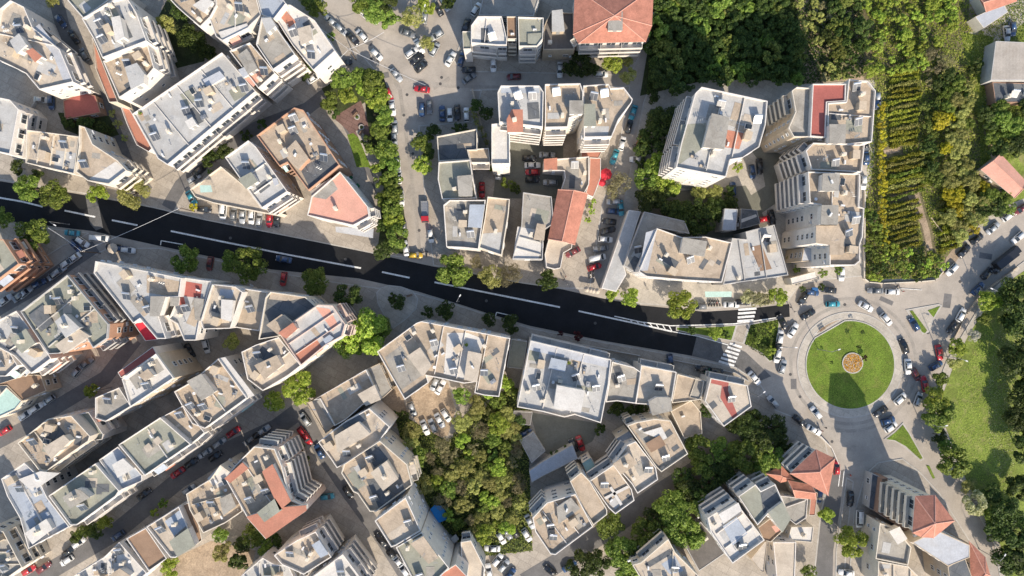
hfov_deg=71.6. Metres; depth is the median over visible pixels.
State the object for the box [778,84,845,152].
apartment building
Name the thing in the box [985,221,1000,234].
car
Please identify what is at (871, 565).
apartment building
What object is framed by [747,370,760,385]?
car
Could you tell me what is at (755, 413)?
tree
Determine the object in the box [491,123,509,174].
apartment building
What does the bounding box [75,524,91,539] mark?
tree
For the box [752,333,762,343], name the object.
shrub
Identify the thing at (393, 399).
soil lot
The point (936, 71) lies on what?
shrub
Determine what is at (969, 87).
shrub
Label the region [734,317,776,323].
road marking
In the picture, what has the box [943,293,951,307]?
asphalt repair patch
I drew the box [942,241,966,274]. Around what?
parking pad
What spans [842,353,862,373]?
flower bed
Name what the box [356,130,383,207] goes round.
footpath
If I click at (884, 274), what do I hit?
shrub
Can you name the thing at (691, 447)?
tree
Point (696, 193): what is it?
tree
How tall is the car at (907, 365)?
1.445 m
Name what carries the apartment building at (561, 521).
on the ground at (392, 46)
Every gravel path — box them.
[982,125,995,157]
[986,15,1023,106]
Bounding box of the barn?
[980,41,1023,84]
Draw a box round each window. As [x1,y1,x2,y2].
[8,529,18,538]
[9,242,19,249]
[14,143,21,153]
[14,265,26,270]
[15,366,23,372]
[15,540,24,550]
[17,129,24,138]
[20,114,27,123]
[21,552,30,562]
[32,548,38,556]
[41,362,53,368]
[65,55,73,65]
[72,71,80,81]
[73,277,83,284]
[83,289,93,296]
[94,302,103,308]
[104,314,113,320]
[118,176,128,182]
[140,17,148,29]
[145,31,152,42]
[152,53,159,64]
[164,322,170,330]
[172,159,182,166]
[182,151,191,158]
[191,143,201,149]
[201,135,211,142]
[210,127,220,134]
[220,119,230,125]
[230,111,239,118]
[240,31,250,38]
[240,102,249,109]
[250,94,259,101]
[265,80,274,87]
[278,449,284,459]
[282,62,292,68]
[284,465,289,476]
[288,482,293,492]
[294,496,304,502]
[319,529,325,539]
[327,542,333,552]
[348,553,354,562]
[508,40,516,43]
[591,138,601,140]
[642,548,649,556]
[655,537,663,545]
[706,507,715,513]
[720,498,729,505]
[738,484,747,490]
[759,481,769,487]
[787,98,791,109]
[791,462,799,469]
[801,157,807,166]
[802,175,805,186]
[802,191,806,201]
[802,451,811,458]
[907,515,912,526]
[909,498,913,509]
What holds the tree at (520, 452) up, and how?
on the wood floor at (471, 500)
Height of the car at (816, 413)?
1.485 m
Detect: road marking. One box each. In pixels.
[0,197,21,201]
[22,201,42,206]
[65,210,94,217]
[112,219,137,225]
[171,230,217,240]
[218,240,287,254]
[288,254,360,268]
[382,271,409,277]
[434,282,485,292]
[486,292,559,307]
[578,310,640,324]
[641,324,671,331]
[698,323,733,325]
[719,360,733,366]
[721,357,735,362]
[723,353,737,358]
[725,350,738,355]
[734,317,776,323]
[737,319,753,321]
[738,307,756,310]
[738,311,755,314]
[738,315,754,318]
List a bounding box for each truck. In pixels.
[421,201,428,222]
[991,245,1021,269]
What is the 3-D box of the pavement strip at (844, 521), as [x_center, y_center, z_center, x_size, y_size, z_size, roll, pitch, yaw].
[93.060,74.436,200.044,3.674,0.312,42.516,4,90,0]
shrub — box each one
[108,109,114,117]
[108,127,114,134]
[113,119,122,128]
[150,508,158,516]
[157,498,168,507]
[189,203,197,210]
[239,129,252,141]
[257,119,266,128]
[302,72,309,81]
[326,31,335,40]
[388,292,396,302]
[397,410,409,421]
[451,122,459,131]
[455,123,468,131]
[500,177,510,188]
[506,386,517,395]
[509,180,516,188]
[510,183,520,193]
[573,331,582,341]
[588,207,594,214]
[594,423,604,435]
[635,157,645,168]
[686,326,695,334]
[721,330,730,338]
[723,185,734,196]
[732,163,743,172]
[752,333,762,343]
[757,343,766,349]
[766,323,774,331]
[766,345,775,355]
[793,264,800,272]
[818,269,827,277]
[820,25,831,39]
[826,35,842,49]
[830,71,837,80]
[831,45,846,59]
[834,63,843,72]
[834,266,842,274]
[838,55,848,65]
[843,66,856,77]
[844,46,852,55]
[849,53,857,61]
[860,38,870,52]
[862,0,871,12]
[862,242,871,251]
[863,65,875,78]
[864,208,873,217]
[865,59,873,64]
[866,211,877,223]
[866,251,873,258]
[868,272,875,280]
[869,232,878,239]
[869,262,879,272]
[870,221,882,231]
[871,10,885,23]
[871,31,879,38]
[871,42,883,56]
[871,248,878,255]
[871,255,882,263]
[873,2,884,11]
[874,62,884,73]
[874,238,883,245]
[875,274,882,281]
[876,120,886,129]
[877,101,886,110]
[877,111,885,119]
[877,150,886,158]
[877,159,886,168]
[877,169,886,179]
[877,198,888,207]
[877,208,886,217]
[878,26,888,37]
[878,35,886,45]
[878,130,886,140]
[878,141,886,149]
[878,179,887,188]
[878,188,887,196]
[878,229,887,239]
[879,242,889,252]
[879,252,889,262]
[880,0,887,7]
[880,217,889,227]
[880,238,890,245]
[880,262,887,270]
[880,270,888,278]
[883,14,890,22]
[884,7,891,16]
[885,27,894,35]
[887,0,900,6]
[887,67,894,75]
[888,243,900,255]
[888,254,896,263]
[889,55,895,63]
[889,270,897,278]
[891,12,900,22]
[893,30,902,39]
[894,63,906,73]
[894,260,907,270]
[895,43,903,50]
[896,13,908,25]
[898,27,912,40]
[901,272,908,279]
[902,38,915,51]
[902,49,910,56]
[903,248,913,257]
[905,62,912,73]
[906,3,918,13]
[906,57,921,70]
[906,262,914,271]
[909,50,918,60]
[911,10,923,21]
[913,273,922,281]
[914,260,922,269]
[915,252,925,261]
[916,16,924,25]
[916,39,928,51]
[917,51,927,61]
[917,60,929,70]
[918,24,929,36]
[918,270,927,278]
[922,66,934,75]
[922,258,932,270]
[924,15,933,23]
[925,0,939,10]
[925,48,935,61]
[925,78,932,88]
[926,268,933,275]
[927,250,936,260]
[929,79,942,92]
[931,268,940,278]
[933,35,944,46]
[933,47,941,56]
[934,8,944,22]
[934,63,944,73]
[934,257,943,265]
[936,55,943,65]
[937,74,945,84]
[938,92,946,101]
[938,262,949,270]
[940,55,955,69]
[941,64,951,77]
[941,81,949,91]
[941,99,956,112]
[942,68,958,82]
[942,86,955,99]
[944,0,956,9]
[944,5,953,17]
[944,21,958,32]
[945,120,955,131]
[946,13,958,22]
[948,92,964,106]
[948,111,957,120]
[949,7,957,15]
[952,74,966,91]
[960,96,974,110]
[963,118,975,129]
[964,83,973,92]
[964,109,972,118]
[967,63,980,76]
[967,169,979,176]
[968,78,977,88]
[968,91,978,102]
[968,224,980,234]
[973,56,983,68]
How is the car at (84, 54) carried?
on the pavement block at (20, 87)
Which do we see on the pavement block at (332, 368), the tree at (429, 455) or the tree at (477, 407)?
the tree at (477, 407)
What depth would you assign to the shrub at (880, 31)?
197.51 m
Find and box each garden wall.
[31,96,40,108]
[472,89,488,147]
[558,339,639,355]
[665,358,748,381]
[820,436,838,463]
[862,192,943,283]
[953,267,1017,338]
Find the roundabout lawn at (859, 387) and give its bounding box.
[805,320,894,409]
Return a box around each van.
[89,234,109,241]
[218,205,227,219]
[588,253,605,262]
[855,510,863,527]
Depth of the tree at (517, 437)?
196.86 m
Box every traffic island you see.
[885,423,923,460]
[906,304,941,334]
[926,465,934,478]
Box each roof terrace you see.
[118,342,183,377]
[134,322,158,340]
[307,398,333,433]
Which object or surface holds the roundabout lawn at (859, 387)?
on the roundabout apron
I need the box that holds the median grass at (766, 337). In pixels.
[745,320,777,359]
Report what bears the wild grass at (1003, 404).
on the park lawn at (954, 386)
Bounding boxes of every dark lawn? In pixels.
[58,113,118,136]
[159,0,204,67]
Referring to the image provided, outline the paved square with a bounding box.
[335,101,369,140]
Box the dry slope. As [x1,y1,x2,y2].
[795,0,863,83]
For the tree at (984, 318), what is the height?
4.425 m
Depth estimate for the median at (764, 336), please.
199.86 m
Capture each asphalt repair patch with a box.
[363,40,372,45]
[404,184,414,198]
[415,92,422,100]
[433,77,450,89]
[791,379,796,388]
[846,445,856,450]
[879,296,892,305]
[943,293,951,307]
[979,252,991,259]
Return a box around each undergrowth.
[394,388,532,555]
[647,0,864,89]
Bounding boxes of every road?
[0,181,789,355]
[692,336,770,380]
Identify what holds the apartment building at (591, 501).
on the ground at (392, 46)
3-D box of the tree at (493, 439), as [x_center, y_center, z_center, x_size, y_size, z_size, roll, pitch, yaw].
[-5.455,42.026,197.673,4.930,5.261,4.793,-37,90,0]
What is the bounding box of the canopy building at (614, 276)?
[600,210,640,291]
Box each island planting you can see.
[887,425,921,458]
[910,310,926,332]
[928,306,939,316]
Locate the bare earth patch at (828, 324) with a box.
[814,318,842,334]
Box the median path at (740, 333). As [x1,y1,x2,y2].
[732,324,749,343]
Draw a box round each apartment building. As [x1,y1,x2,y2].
[0,0,100,99]
[0,98,47,158]
[0,238,53,291]
[0,310,82,375]
[0,343,30,378]
[0,515,50,575]
[1,460,78,548]
[18,408,111,471]
[20,272,138,353]
[26,130,81,176]
[49,462,147,524]
[68,0,145,17]
[74,526,160,575]
[76,125,153,192]
[79,409,126,440]
[82,0,176,62]
[94,260,200,338]
[95,386,152,421]
[99,446,152,489]
[103,44,179,107]
[119,417,208,475]
[122,348,203,406]
[127,517,168,570]
[133,53,271,172]
[147,501,198,557]
[163,405,222,443]
[169,277,231,340]
[171,0,223,44]
[174,353,265,429]
[184,502,218,544]
[186,452,245,532]
[190,166,286,217]
[201,284,256,328]
[209,0,262,51]
[225,140,303,215]
[225,429,325,538]
[230,42,292,102]
[235,288,279,330]
[241,337,315,390]
[241,544,309,575]
[256,16,311,86]
[257,107,352,190]
[258,0,288,28]
[258,292,328,339]
[274,514,344,574]
[277,4,347,85]
[278,303,360,364]
[307,172,380,231]
[308,534,377,575]
[314,366,381,425]
[318,400,398,467]
[341,429,421,511]
[375,482,428,546]
[377,319,509,398]
[396,509,454,575]
[437,129,478,163]
[438,160,477,202]
[441,542,468,575]
[443,200,486,251]
[461,530,485,575]
[462,31,472,61]
[468,148,490,169]
[471,16,506,60]
[479,0,540,24]
[479,197,509,256]
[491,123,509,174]
[497,85,543,144]
[507,16,516,55]
[512,192,552,260]
[517,333,610,422]
[518,17,543,62]
[528,479,592,554]
[541,83,582,145]
[542,9,574,59]
[542,156,588,191]
[544,239,571,269]
[548,189,587,244]
[565,460,606,524]
[570,0,652,57]
[576,84,632,152]
[586,454,633,513]
[605,358,640,403]
[605,437,657,493]
[619,410,687,471]
[623,212,689,271]
[626,529,698,575]
[630,228,731,282]
[632,358,676,414]
[658,87,767,188]
[669,401,701,438]
[671,372,703,402]
[689,375,706,398]
[697,486,763,563]
[699,371,751,426]
[712,225,787,284]
[724,471,790,532]
[746,538,767,572]
[760,87,810,152]
[766,532,795,575]
[774,142,864,181]
[774,172,863,267]
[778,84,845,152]
[779,440,835,495]
[785,248,810,262]
[817,79,875,144]
[860,513,910,564]
[861,549,917,575]
[878,475,954,537]
[891,524,969,565]
[922,550,970,575]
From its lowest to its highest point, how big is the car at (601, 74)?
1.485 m
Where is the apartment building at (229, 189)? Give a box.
[190,166,286,217]
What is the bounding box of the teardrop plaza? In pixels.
[376,285,417,327]
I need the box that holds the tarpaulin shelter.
[430,505,446,522]
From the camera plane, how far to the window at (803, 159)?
180.55 m
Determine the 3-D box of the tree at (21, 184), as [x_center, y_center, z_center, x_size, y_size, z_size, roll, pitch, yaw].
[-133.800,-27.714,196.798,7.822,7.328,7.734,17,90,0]
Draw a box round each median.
[676,325,736,340]
[744,319,779,361]
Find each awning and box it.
[200,185,212,192]
[335,227,373,237]
[450,534,458,542]
[703,291,731,296]
[783,271,816,284]
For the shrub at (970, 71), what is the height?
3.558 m
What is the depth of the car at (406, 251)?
198.75 m
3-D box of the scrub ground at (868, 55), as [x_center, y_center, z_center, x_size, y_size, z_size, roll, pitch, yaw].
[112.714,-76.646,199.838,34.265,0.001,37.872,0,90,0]
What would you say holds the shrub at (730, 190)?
on the yard at (742, 193)
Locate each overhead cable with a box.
[83,208,178,250]
[349,49,424,84]
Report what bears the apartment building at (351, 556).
on the ground at (392, 46)
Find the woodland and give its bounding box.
[641,0,944,187]
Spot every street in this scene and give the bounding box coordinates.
[0,241,98,315]
[0,338,140,447]
[27,403,300,575]
[294,406,410,575]
[520,462,701,575]
[815,469,843,575]
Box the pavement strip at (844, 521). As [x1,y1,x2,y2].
[835,477,853,575]
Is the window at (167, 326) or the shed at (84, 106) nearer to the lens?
the window at (167, 326)
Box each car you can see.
[0,294,12,306]
[0,425,12,435]
[12,291,21,302]
[18,409,31,420]
[20,286,33,298]
[21,564,36,575]
[29,402,43,413]
[31,278,46,288]
[33,96,46,103]
[35,561,51,574]
[42,394,56,405]
[47,95,55,109]
[47,270,60,280]
[54,14,67,28]
[56,266,66,273]
[59,259,74,268]
[59,554,74,565]
[62,546,77,556]
[64,229,80,236]
[67,29,80,44]
[68,239,82,251]
[68,252,81,264]
[70,363,81,377]
[71,537,86,548]
[75,236,89,247]
[79,47,90,61]
[79,356,94,369]
[111,529,125,541]
[117,245,126,252]
[121,247,135,253]
[136,487,151,500]
[169,466,185,478]
[181,483,195,495]
[183,343,195,356]
[184,457,198,468]
[185,190,197,205]
[186,174,201,184]
[192,165,205,175]
[197,206,211,212]
[197,446,212,458]
[201,339,210,353]
[206,256,214,270]
[208,450,222,461]
[212,437,226,448]
[226,425,241,438]
[230,207,237,220]
[239,209,246,223]
[242,436,255,445]
[247,211,255,223]
[251,429,262,438]
[255,212,262,226]
[257,424,270,435]
[266,214,272,227]
[273,215,280,227]
[276,255,291,262]
[279,272,287,286]
[296,426,305,436]
[299,412,311,425]
[302,429,312,445]
[306,73,319,84]
[313,443,325,458]
[320,493,334,500]
[324,14,336,28]
[334,23,347,35]
[342,484,353,498]
[343,59,352,66]
[346,31,359,45]
[355,29,368,42]
[370,48,382,60]
[374,532,387,547]
[385,87,393,99]
[386,548,396,560]
[388,99,395,115]
[389,67,402,82]
[391,120,398,134]
[391,130,397,144]
[393,554,405,567]
[396,170,401,183]
[399,28,415,38]
[399,190,404,206]
[399,565,408,575]
[402,240,409,256]
[404,47,417,58]
[407,401,416,415]
[408,252,422,258]
[409,52,424,65]
[413,38,424,53]
[414,61,427,73]
[414,85,429,92]
[419,102,424,116]
[419,419,429,435]
[421,10,428,23]
[426,100,432,114]
[427,228,434,242]
[428,418,437,432]
[429,42,439,56]
[429,377,439,390]
[431,29,444,40]
[432,1,443,16]
[434,379,446,394]
[434,412,445,428]
[438,105,445,121]
[440,408,451,421]
[444,51,456,66]
[446,107,452,121]
[454,105,460,120]
[457,52,464,66]
[461,18,470,32]
[461,66,475,73]
[461,73,476,84]
[463,107,469,121]
[470,2,480,16]
[478,182,485,197]
[484,545,499,551]
[485,563,492,575]
[490,58,496,71]
[491,553,503,566]
[495,174,500,179]
[496,531,506,544]
[497,558,509,572]
[504,524,512,539]
[504,567,516,575]
[507,73,520,80]
[513,526,519,538]
[520,428,531,436]
[521,527,532,541]
[522,154,536,160]
[524,162,540,168]
[524,513,533,529]
[525,168,539,175]
[525,176,539,182]
[539,152,554,157]
[543,178,557,185]
[543,564,556,575]
[557,62,562,77]
[561,560,577,572]
[565,246,580,257]
[568,438,578,451]
[575,435,584,451]
[587,262,601,270]
[593,71,607,77]
[593,245,608,251]
[598,236,612,242]
[600,226,615,234]
[602,218,616,224]
[606,198,620,204]
[606,208,618,214]
[609,149,619,164]
[617,200,624,215]
[618,136,625,150]
[625,119,632,133]
[628,104,637,119]
[629,156,643,162]
[666,353,672,364]
[695,303,706,309]
[695,365,710,371]
[711,367,723,373]
[723,301,738,307]
[729,182,736,195]
[735,299,749,305]
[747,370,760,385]
[748,164,756,178]
[755,158,763,174]
[759,215,769,222]
[766,395,779,408]
[767,209,776,225]
[773,350,781,362]
[774,341,781,350]
[776,314,788,329]
[776,330,783,343]
[778,359,786,373]
[786,322,798,337]
[792,414,805,426]
[797,291,808,305]
[800,308,815,319]
[805,289,818,295]
[805,424,821,435]
[809,406,822,419]
[816,489,822,502]
[820,286,836,293]
[825,300,839,307]
[828,519,837,534]
[833,460,839,474]
[838,267,844,280]
[838,568,854,575]
[846,491,854,506]
[857,300,873,312]
[860,175,866,189]
[863,152,869,164]
[864,143,869,151]
[867,287,883,293]
[872,405,888,417]
[875,92,881,104]
[875,99,879,109]
[879,312,891,325]
[880,416,895,424]
[883,421,897,432]
[885,288,899,295]
[893,392,906,404]
[898,338,909,354]
[904,358,912,374]
[908,317,920,331]
[911,367,920,381]
[913,392,922,406]
[917,352,926,364]
[920,375,928,391]
[928,360,942,370]
[934,344,943,360]
[945,262,958,276]
[946,320,959,333]
[955,308,965,321]
[956,243,970,257]
[969,233,983,244]
[970,282,984,295]
[980,267,992,279]
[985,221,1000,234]
[993,267,1005,273]
[1000,213,1014,221]
[1002,25,1011,41]
[1008,21,1016,36]
[1010,231,1023,243]
[1014,203,1023,215]
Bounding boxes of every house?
[0,372,61,400]
[0,387,38,417]
[92,37,130,108]
[120,106,154,153]
[368,361,396,398]
[579,152,601,158]
[585,157,600,199]
[748,516,781,541]
[766,465,793,482]
[778,490,807,524]
[783,521,813,541]
[785,479,815,499]
[807,491,817,515]
[950,533,990,575]
[970,0,1016,15]
[976,155,1023,197]
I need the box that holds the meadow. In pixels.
[961,23,1023,204]
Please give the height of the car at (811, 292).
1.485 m
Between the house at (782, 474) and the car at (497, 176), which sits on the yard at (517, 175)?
the car at (497, 176)
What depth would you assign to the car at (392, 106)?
198.88 m
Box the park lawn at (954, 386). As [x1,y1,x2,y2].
[943,271,1023,575]
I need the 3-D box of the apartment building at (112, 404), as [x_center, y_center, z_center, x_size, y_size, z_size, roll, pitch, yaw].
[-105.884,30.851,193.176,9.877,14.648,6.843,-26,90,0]
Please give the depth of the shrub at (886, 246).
197.53 m
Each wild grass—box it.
[865,0,992,279]
[868,39,986,248]
[948,312,1014,500]
[980,0,1023,160]
[987,298,1021,492]
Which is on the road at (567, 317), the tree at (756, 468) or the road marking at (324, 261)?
the road marking at (324, 261)
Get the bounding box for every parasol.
[107,243,117,253]
[599,179,605,185]
[601,168,611,179]
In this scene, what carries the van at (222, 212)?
on the pavement block at (20, 87)
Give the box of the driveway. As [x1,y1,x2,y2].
[732,128,780,214]
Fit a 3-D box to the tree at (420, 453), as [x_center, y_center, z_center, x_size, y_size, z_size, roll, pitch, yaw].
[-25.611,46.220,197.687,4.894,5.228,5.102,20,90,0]
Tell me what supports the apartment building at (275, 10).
on the ground at (392, 46)
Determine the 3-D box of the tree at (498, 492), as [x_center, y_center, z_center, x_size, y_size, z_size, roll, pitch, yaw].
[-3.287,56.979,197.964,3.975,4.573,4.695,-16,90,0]
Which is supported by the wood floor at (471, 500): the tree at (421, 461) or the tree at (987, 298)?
the tree at (421, 461)
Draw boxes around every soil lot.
[162,541,255,575]
[377,358,406,426]
[410,383,455,436]
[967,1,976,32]
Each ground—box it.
[0,0,1023,575]
[857,0,968,79]
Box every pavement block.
[0,0,405,257]
[0,223,88,255]
[0,248,827,575]
[419,86,629,288]
[454,0,647,74]
[605,0,1023,307]
[849,458,969,575]
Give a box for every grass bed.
[322,69,393,153]
[347,133,370,166]
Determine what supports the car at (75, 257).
on the side street at (9, 305)
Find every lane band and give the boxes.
[384,64,499,87]
[392,79,421,260]
[789,304,908,425]
[797,297,917,432]
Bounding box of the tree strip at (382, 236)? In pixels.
[378,125,407,253]
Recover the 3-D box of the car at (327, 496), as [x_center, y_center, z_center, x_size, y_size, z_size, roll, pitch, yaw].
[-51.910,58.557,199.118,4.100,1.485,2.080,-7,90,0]
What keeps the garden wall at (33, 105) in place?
on the ground at (392, 46)
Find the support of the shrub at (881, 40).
on the scrub ground at (868, 55)
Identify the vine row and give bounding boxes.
[885,93,921,106]
[885,157,923,168]
[885,188,925,201]
[886,107,918,116]
[886,178,923,191]
[886,183,924,193]
[887,90,922,98]
[887,151,920,162]
[887,161,924,172]
[888,69,919,76]
[888,80,918,89]
[888,112,919,120]
[888,129,919,136]
[888,167,922,178]
[888,171,924,184]
[888,203,921,213]
[888,209,917,218]
[888,212,923,224]
[888,241,921,251]
[889,74,919,84]
[889,102,917,110]
[889,117,917,127]
[889,123,920,132]
[889,133,917,142]
[889,198,919,208]
[889,225,919,235]
[889,230,916,240]
[889,234,920,247]
[890,86,920,92]
[890,139,917,148]
[891,220,918,229]
[919,150,933,157]
[919,161,935,166]
[919,177,934,183]
[920,155,936,159]
[936,200,949,206]
[936,227,959,236]
[939,202,961,211]
[939,240,955,246]
[939,243,959,253]
[940,232,954,241]
[941,218,962,230]
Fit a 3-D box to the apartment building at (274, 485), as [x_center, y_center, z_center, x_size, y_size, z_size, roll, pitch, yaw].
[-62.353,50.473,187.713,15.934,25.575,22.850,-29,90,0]
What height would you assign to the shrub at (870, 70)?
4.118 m
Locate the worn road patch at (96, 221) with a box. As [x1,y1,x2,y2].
[85,194,102,229]
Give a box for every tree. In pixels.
[0,206,14,228]
[10,159,23,175]
[12,174,39,201]
[13,218,49,250]
[31,169,43,178]
[39,178,71,209]
[45,0,59,7]
[61,116,75,127]
[69,531,82,543]
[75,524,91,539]
[76,117,94,129]
[83,383,98,397]
[86,183,109,202]
[86,521,103,539]
[94,120,109,133]
[96,514,113,528]
[116,178,150,210]
[155,15,175,33]
[160,557,179,575]
[170,2,189,22]
[170,243,199,273]
[175,23,206,53]
[198,44,215,59]
[202,150,219,167]
[212,527,228,542]
[212,541,231,561]
[217,144,233,159]
[221,250,240,272]
[222,332,239,350]
[228,553,248,569]
[231,247,268,284]
[232,535,249,552]
[242,523,265,548]
[257,537,272,556]
[263,390,284,411]
[269,533,281,548]
[281,371,315,405]
[298,0,316,10]
[301,266,329,295]
[308,0,327,17]
[319,91,337,110]
[327,107,339,119]
[330,67,354,88]
[332,335,362,358]
[333,283,362,306]
[337,86,357,103]
[343,307,387,355]
[350,0,370,15]
[351,66,366,83]
[355,81,366,96]
[360,134,373,146]
[362,68,384,91]
[363,0,385,24]
[364,87,390,112]
[365,142,377,154]
[369,163,380,172]
[370,121,388,136]
[370,125,390,141]
[372,0,397,15]
[373,176,383,187]
[373,243,389,260]
[373,314,391,341]
[374,103,393,125]
[374,140,398,164]
[374,192,386,206]
[376,219,385,231]
[378,138,396,154]
[379,9,400,29]
[379,154,400,173]
[381,170,403,188]
[381,179,403,200]
[381,197,403,218]
[382,239,398,253]
[383,214,404,229]
[385,224,408,249]
[389,294,405,310]
[399,5,424,27]
[402,421,422,438]
[402,435,420,449]
[410,132,431,154]
[411,155,431,174]
[412,445,427,460]
[414,474,433,494]
[417,0,435,14]
[419,35,433,50]
[419,459,424,466]
[421,305,433,318]
[422,147,434,162]
[424,451,435,465]
[425,123,441,139]
[429,473,443,490]
[431,466,444,476]
[433,491,450,510]
[434,437,450,454]
[435,252,472,286]
[435,300,454,320]
[439,451,453,466]
[439,479,457,498]
[440,0,455,8]
[442,464,459,481]
[442,508,454,522]
[450,411,472,433]
[452,387,470,404]
[452,446,462,457]
[452,518,465,531]
[453,497,474,514]
[454,433,470,448]
[454,479,469,496]
[457,458,475,476]
[462,513,474,525]
[463,449,473,461]
[466,443,479,455]
[466,478,482,494]
[467,526,476,539]
[468,394,485,414]
[469,254,481,268]
[469,410,482,420]
[471,99,483,111]
[471,421,488,438]
[473,450,486,462]
[473,511,489,526]
[474,467,487,481]
[475,502,488,515]
[475,524,494,545]
[477,264,502,288]
[478,107,493,120]
[478,490,489,503]
[479,461,490,472]
[479,473,496,491]
[481,312,495,327]
[483,408,494,420]
[484,432,501,448]
[487,411,510,435]
[487,449,497,460]
[487,457,506,476]
[487,495,500,509]
[489,392,506,408]
[490,503,505,519]
[492,519,500,533]
[493,485,507,500]
[494,261,522,286]
[495,472,511,488]
[497,432,511,440]
[498,406,511,417]
[498,440,512,456]
[498,521,515,534]
[501,314,518,334]
[501,374,513,390]
[501,410,515,423]
[501,497,511,507]
[503,420,514,435]
[504,511,519,524]
[506,457,517,468]
[507,422,521,435]
[508,440,522,454]
[509,432,522,445]
[511,446,522,458]
[511,472,527,494]
[512,498,525,509]
[514,414,525,425]
[535,269,558,291]
[561,60,577,76]
[565,548,591,575]
[566,51,593,77]
[588,63,599,75]
[588,548,611,575]
[595,511,624,540]
[601,54,622,73]
[603,536,637,568]
[604,183,618,199]
[605,290,619,301]
[607,170,631,196]
[607,401,624,416]
[614,550,638,575]
[618,67,636,83]
[620,287,638,306]
[620,404,638,419]
[621,57,633,66]
[623,535,646,557]
[630,516,661,543]
[633,141,653,156]
[634,162,665,192]
[634,182,666,212]
[635,404,648,412]
[636,122,667,151]
[642,506,663,528]
[644,151,663,174]
[645,105,675,138]
[646,87,659,104]
[648,60,675,88]
[651,489,687,523]
[654,175,680,194]
[654,187,680,215]
[660,509,696,545]
[666,199,692,219]
[666,289,697,319]
[671,467,692,490]
[673,473,700,501]
[677,519,706,549]
[678,219,698,235]
[680,197,715,236]
[680,485,706,516]
[684,434,709,460]
[690,186,708,199]
[690,454,714,479]
[699,473,722,493]
[700,404,711,417]
[703,197,726,222]
[704,184,722,198]
[708,327,722,340]
[709,436,732,462]
[710,457,737,484]
[724,195,738,208]
[725,417,742,432]
[727,439,762,474]
[731,413,759,439]
[740,289,755,303]
[741,428,772,455]
[745,408,760,419]
[748,460,768,475]
[749,292,765,306]
[751,444,783,471]
[758,414,788,445]
[759,294,774,305]
[769,287,788,305]
[773,436,793,453]
[800,564,816,575]
[817,507,835,524]
[833,525,868,557]
[921,386,949,412]
[921,400,956,432]
[931,428,947,443]
[932,111,949,130]
[932,372,948,387]
[936,444,972,478]
[937,439,956,456]
[939,208,956,226]
[940,142,952,154]
[940,400,954,415]
[941,161,956,176]
[941,187,955,200]
[942,176,957,189]
[945,132,960,146]
[946,193,962,206]
[946,356,963,369]
[947,338,968,356]
[948,148,960,159]
[948,157,961,169]
[951,202,963,216]
[951,219,967,231]
[951,229,968,246]
[952,104,969,119]
[953,119,966,130]
[953,138,971,154]
[954,185,964,198]
[955,128,968,141]
[955,176,964,186]
[956,166,969,176]
[960,157,975,169]
[960,479,975,493]
[961,205,973,218]
[962,172,980,191]
[962,191,978,205]
[962,489,987,515]
[968,212,988,226]
[968,329,980,341]
[970,203,979,210]
[975,204,991,216]
[975,313,991,326]
[976,191,992,206]
[977,105,997,122]
[977,195,990,206]
[978,181,990,194]
[978,290,995,311]
[980,188,999,202]
[980,482,1001,502]
[983,116,1000,130]
[983,505,994,520]
[983,521,1004,542]
[985,130,1000,145]
[986,138,1008,156]
[989,497,1023,528]
[989,545,1021,575]
[991,98,1011,113]
[991,110,1012,131]
[991,197,1006,216]
[991,297,1003,307]
[996,189,1012,202]
[997,311,1021,332]
[997,339,1023,377]
[998,128,1013,138]
[998,275,1023,314]
[999,515,1023,548]
[1001,200,1016,214]
[1001,406,1023,433]
[1002,309,1023,340]
[1004,136,1023,157]
[1005,380,1023,408]
[1005,474,1023,501]
[1006,541,1023,575]
[1007,116,1023,136]
[1012,434,1023,464]
[1015,99,1023,117]
[1020,127,1023,140]
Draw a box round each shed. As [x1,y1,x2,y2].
[63,94,107,121]
[513,410,531,424]
[520,430,544,462]
[529,442,577,481]
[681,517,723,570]
[966,6,1007,32]
[984,82,1023,105]
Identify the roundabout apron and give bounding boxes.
[797,312,902,417]
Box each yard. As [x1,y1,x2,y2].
[493,140,562,197]
[532,413,600,453]
[641,186,767,237]
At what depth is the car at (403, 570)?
198.47 m
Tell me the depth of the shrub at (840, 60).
197.48 m
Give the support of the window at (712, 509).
in the apartment building at (729, 526)
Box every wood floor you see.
[394,387,531,555]
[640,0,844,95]
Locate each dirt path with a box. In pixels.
[884,147,899,154]
[893,174,932,254]
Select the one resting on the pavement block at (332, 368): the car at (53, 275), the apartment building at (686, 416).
the apartment building at (686, 416)
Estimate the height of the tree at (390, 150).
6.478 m
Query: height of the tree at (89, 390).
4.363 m
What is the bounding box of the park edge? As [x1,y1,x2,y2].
[933,261,1023,575]
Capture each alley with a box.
[51,0,151,195]
[162,75,343,210]
[343,127,376,193]
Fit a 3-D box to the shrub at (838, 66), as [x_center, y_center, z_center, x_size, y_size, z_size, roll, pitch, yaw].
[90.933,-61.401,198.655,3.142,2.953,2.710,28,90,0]
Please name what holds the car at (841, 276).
on the ground at (392, 46)
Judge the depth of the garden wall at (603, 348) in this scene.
198.40 m
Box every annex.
[507,338,526,368]
[578,451,595,471]
[612,425,633,441]
[715,209,737,231]
[736,209,759,229]
[862,470,878,509]
[873,472,908,530]

